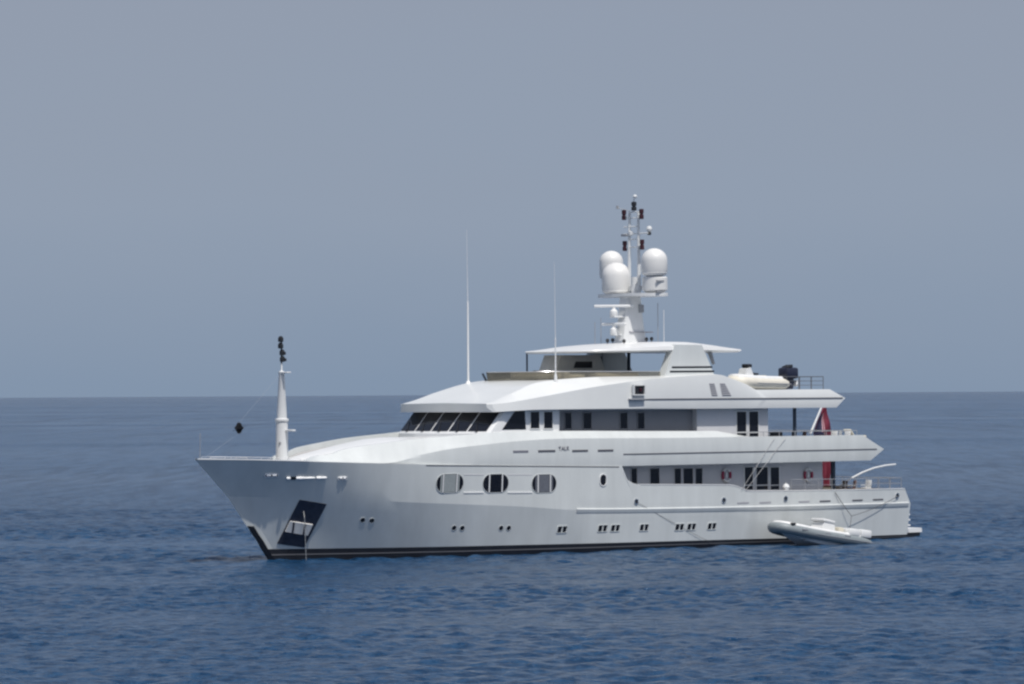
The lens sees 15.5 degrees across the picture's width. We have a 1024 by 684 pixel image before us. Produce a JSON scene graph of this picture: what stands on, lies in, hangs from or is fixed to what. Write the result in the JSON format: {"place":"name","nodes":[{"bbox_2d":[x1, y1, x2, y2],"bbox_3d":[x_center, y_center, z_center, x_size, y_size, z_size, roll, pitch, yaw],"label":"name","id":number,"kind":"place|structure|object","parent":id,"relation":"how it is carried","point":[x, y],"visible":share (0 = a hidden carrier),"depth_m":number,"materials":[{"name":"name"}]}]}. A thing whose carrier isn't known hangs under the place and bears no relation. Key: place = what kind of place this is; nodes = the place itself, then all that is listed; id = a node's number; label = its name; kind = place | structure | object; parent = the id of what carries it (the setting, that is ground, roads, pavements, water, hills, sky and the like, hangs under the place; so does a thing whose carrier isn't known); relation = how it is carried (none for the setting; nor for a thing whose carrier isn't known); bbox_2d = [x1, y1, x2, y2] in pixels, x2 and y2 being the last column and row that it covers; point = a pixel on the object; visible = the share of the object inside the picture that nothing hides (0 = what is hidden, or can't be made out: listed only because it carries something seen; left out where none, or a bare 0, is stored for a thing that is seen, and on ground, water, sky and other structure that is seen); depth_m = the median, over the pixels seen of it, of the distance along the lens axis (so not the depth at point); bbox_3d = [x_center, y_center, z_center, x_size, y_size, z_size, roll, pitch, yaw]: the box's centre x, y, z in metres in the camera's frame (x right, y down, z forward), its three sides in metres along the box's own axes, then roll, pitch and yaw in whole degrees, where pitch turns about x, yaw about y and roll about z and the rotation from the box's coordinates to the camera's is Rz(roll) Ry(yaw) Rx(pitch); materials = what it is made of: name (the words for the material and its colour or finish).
{"place":"outdoors","nodes":[
{"label":"outdoors","id":0,"kind":"place"},
{"bbox_2d":[0,391,1023,683],"bbox_3d":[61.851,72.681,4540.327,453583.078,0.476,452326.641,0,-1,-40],"label":"sea","id":1,"kind":"structure","parent":0,"point":[130,551],"depth_m":190.00,"materials":[{"name":"liquid"}]},
{"bbox_2d":[195,194,921,559],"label":"motor yacht","id":2,"kind":"object","parent":1,"relation":"on","point":[583,454],"visible":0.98,"depth_m":228.76,"materials":[{"name":"white paint"}]},
{"bbox_2d":[303,511,306,558],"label":"anchor chain","id":3,"kind":"object","parent":2,"relation":"hanging from","point":[305,533],"visible":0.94,"depth_m":217.89,"materials":[{"name":"silver metal"}]},
{"bbox_2d":[436,473,463,492],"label":"saloon window","id":4,"kind":"structure","parent":2,"relation":"in","point":[445,483],"depth_m":221.54,"materials":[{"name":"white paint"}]},
{"bbox_2d":[482,474,508,492],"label":"saloon window","id":5,"kind":"structure","parent":2,"relation":"in","point":[492,483],"depth_m":223.38,"materials":[{"name":"black glass"}]},
{"bbox_2d":[502,411,525,429],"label":"quarter window","id":6,"kind":"structure","parent":2,"relation":"in","point":[517,420],"depth_m":224.97,"materials":[{"name":"black glass"}]},
{"bbox_2d":[530,411,539,428],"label":"side window","id":7,"kind":"structure","parent":2,"relation":"in","point":[534,415],"depth_m":225.85,"materials":[{"name":"black glass"}]},
{"bbox_2d":[531,474,556,492],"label":"saloon window","id":8,"kind":"structure","parent":2,"relation":"in","point":[541,483],"depth_m":225.58,"materials":[{"name":"grey glass"}]},
{"bbox_2d":[543,411,552,428],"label":"side window","id":9,"kind":"structure","parent":2,"relation":"in","point":[547,415],"depth_m":226.51,"materials":[{"name":"black glass"}]},
{"bbox_2d":[556,526,567,532],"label":"hull window","id":10,"kind":"structure","parent":2,"relation":"in","point":[559,528],"depth_m":226.74,"materials":[{"name":"black glass"}]},
{"bbox_2d":[564,412,571,428],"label":"side window","id":11,"kind":"structure","parent":2,"relation":"in","point":[567,415],"depth_m":228.29,"materials":[{"name":"black glass"}]},
{"bbox_2d":[582,412,591,428],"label":"side window","id":12,"kind":"structure","parent":2,"relation":"in","point":[586,416],"depth_m":229.27,"materials":[{"name":"black glass"}]},
{"bbox_2d":[597,524,607,531],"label":"hull window","id":13,"kind":"structure","parent":2,"relation":"in","point":[605,526],"depth_m":228.68,"materials":[{"name":"white paint"}]},
{"bbox_2d":[599,474,606,485],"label":"round window","id":14,"kind":"structure","parent":2,"relation":"in","point":[602,479],"depth_m":228.57,"materials":[{"name":"black glass"}]},
{"bbox_2d":[610,524,620,531],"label":"hull window","id":15,"kind":"structure","parent":2,"relation":"in","point":[612,529],"depth_m":229.30,"materials":[{"name":"white paint"}]},
{"bbox_2d":[619,412,627,428],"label":"side window","id":16,"kind":"structure","parent":2,"relation":"in","point":[623,416],"depth_m":231.21,"materials":[{"name":"black glass"}]},
{"bbox_2d":[630,468,637,483],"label":"side window","id":17,"kind":"structure","parent":2,"relation":"in","point":[633,471],"depth_m":231.77,"materials":[{"name":"glass"}]},
{"bbox_2d":[637,412,644,428],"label":"side window","id":18,"kind":"structure","parent":2,"relation":"in","point":[640,415],"depth_m":232.14,"materials":[{"name":"black glass"}]},
{"bbox_2d":[639,524,649,530],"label":"hull window","id":19,"kind":"structure","parent":2,"relation":"in","point":[645,528],"depth_m":230.87,"materials":[{"name":"white paint"}]},
{"bbox_2d":[649,467,659,483],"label":"side window","id":20,"kind":"structure","parent":2,"relation":"in","point":[654,473],"depth_m":232.85,"materials":[{"name":"glass"}]},
{"bbox_2d":[674,468,681,483],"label":"side window","id":21,"kind":"structure","parent":2,"relation":"in","point":[677,471],"depth_m":234.13,"materials":[{"name":"glass"}]},
{"bbox_2d":[674,523,684,530],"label":"hull window","id":22,"kind":"structure","parent":2,"relation":"in","point":[676,528],"depth_m":232.79,"materials":[{"name":"white paint"}]},
{"bbox_2d":[682,467,693,483],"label":"side window","id":23,"kind":"structure","parent":2,"relation":"in","point":[687,473],"depth_m":234.68,"materials":[{"name":"glass"}]},
{"bbox_2d":[686,523,696,529],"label":"hull window","id":24,"kind":"structure","parent":2,"relation":"in","point":[689,525],"depth_m":233.45,"materials":[{"name":"white paint"}]},
{"bbox_2d":[695,468,702,483],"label":"side window","id":25,"kind":"structure","parent":2,"relation":"in","point":[698,471],"depth_m":235.28,"materials":[{"name":"glass"}]},
{"bbox_2d":[707,522,716,529],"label":"hull window","id":26,"kind":"structure","parent":2,"relation":"in","point":[709,525],"depth_m":234.62,"materials":[{"name":"white paint"}]},
{"bbox_2d":[721,468,731,482],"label":"lifebuoy","id":27,"kind":"object","parent":2,"relation":"attached to","point":[726,475],"visible":1,"depth_m":236.70,"materials":[{"name":"red"}]},
{"bbox_2d":[736,411,746,435],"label":"saloon door","id":28,"kind":"structure","parent":2,"relation":"in","point":[741,416],"depth_m":237.10,"materials":[{"name":"white paint"}]},
{"bbox_2d":[744,466,753,489],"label":"saloon door","id":29,"kind":"structure","parent":2,"relation":"in","point":[748,470],"depth_m":238.08,"materials":[{"name":"white paint"}]},
{"bbox_2d":[748,411,758,436],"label":"saloon door","id":30,"kind":"structure","parent":2,"relation":"in","point":[753,416],"depth_m":237.79,"materials":[{"name":"white paint"}]},
{"bbox_2d":[755,466,768,489],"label":"saloon door","id":31,"kind":"structure","parent":2,"relation":"in","point":[762,479],"depth_m":238.84,"materials":[{"name":"white paint"}]},
{"bbox_2d":[728,364,797,389],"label":"deck boat","id":32,"kind":"object","parent":2,"relation":"on","point":[748,376],"visible":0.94,"depth_m":238.34,"materials":[{"name":"white"}]},
{"bbox_2d":[746,438,785,489],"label":"stay","id":33,"kind":"object","parent":2,"relation":"attached to","point":[765,464],"visible":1,"depth_m":237.45,"materials":[{"name":"grey metal"}]},
{"bbox_2d":[769,466,779,489],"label":"saloon door","id":34,"kind":"structure","parent":2,"relation":"in","point":[774,471],"depth_m":239.54,"materials":[{"name":"white paint"}]},
{"bbox_2d":[768,432,782,435],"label":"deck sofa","id":35,"kind":"object","parent":2,"relation":"on","point":[774,433],"visible":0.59,"depth_m":240.96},
{"bbox_2d":[782,484,789,489],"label":"float ball","id":36,"kind":"object","parent":2,"relation":"attached to","point":[785,486],"visible":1,"depth_m":238.87,"materials":[{"name":"white plastic"}]},
{"bbox_2d":[803,468,812,481],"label":"lifebuoy","id":37,"kind":"object","parent":2,"relation":"attached to","point":[806,470],"visible":1,"depth_m":241.36,"materials":[{"name":"red"}]},
{"bbox_2d":[813,408,830,485],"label":"ensign","id":38,"kind":"object","parent":2,"relation":"attached to","point":[823,422],"visible":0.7,"depth_m":249.86,"materials":[{"name":"red fabric"}]},
{"bbox_2d":[837,481,847,488],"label":"dining chair","id":39,"kind":"object","parent":2,"relation":"on","point":[843,485],"visible":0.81,"depth_m":245.23,"materials":[{"name":"white paint"}]},
{"bbox_2d":[847,480,855,488],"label":"dining chair","id":40,"kind":"object","parent":2,"relation":"on","point":[854,484],"visible":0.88,"depth_m":245.60,"materials":[{"name":"white paint"}]},
{"bbox_2d":[861,480,871,488],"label":"dining chair","id":41,"kind":"object","parent":2,"relation":"on","point":[868,484],"visible":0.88,"depth_m":246.69,"materials":[{"name":"white paint"}]},
{"bbox_2d":[767,518,871,545],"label":"tender boat","id":42,"kind":"object","parent":1,"relation":"on","point":[821,531],"visible":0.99,"depth_m":236.78,"materials":[{"name":"grey rubber"}]},
{"bbox_2d":[0,0,1023,397],"label":"sky","id":43,"kind":"structure","parent":0,"point":[833,190],"materials":[{"name":"blue"}]},
{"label":"halyard","id":44,"kind":"object","parent":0,"visible":0},
{"bbox_2d":[233,422,245,433],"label":"anchor ball","id":45,"kind":"object","parent":44,"relation":"hanging from","point":[238,427],"visible":1,"depth_m":217.05,"materials":[{"name":"black plastic"}]}
]}

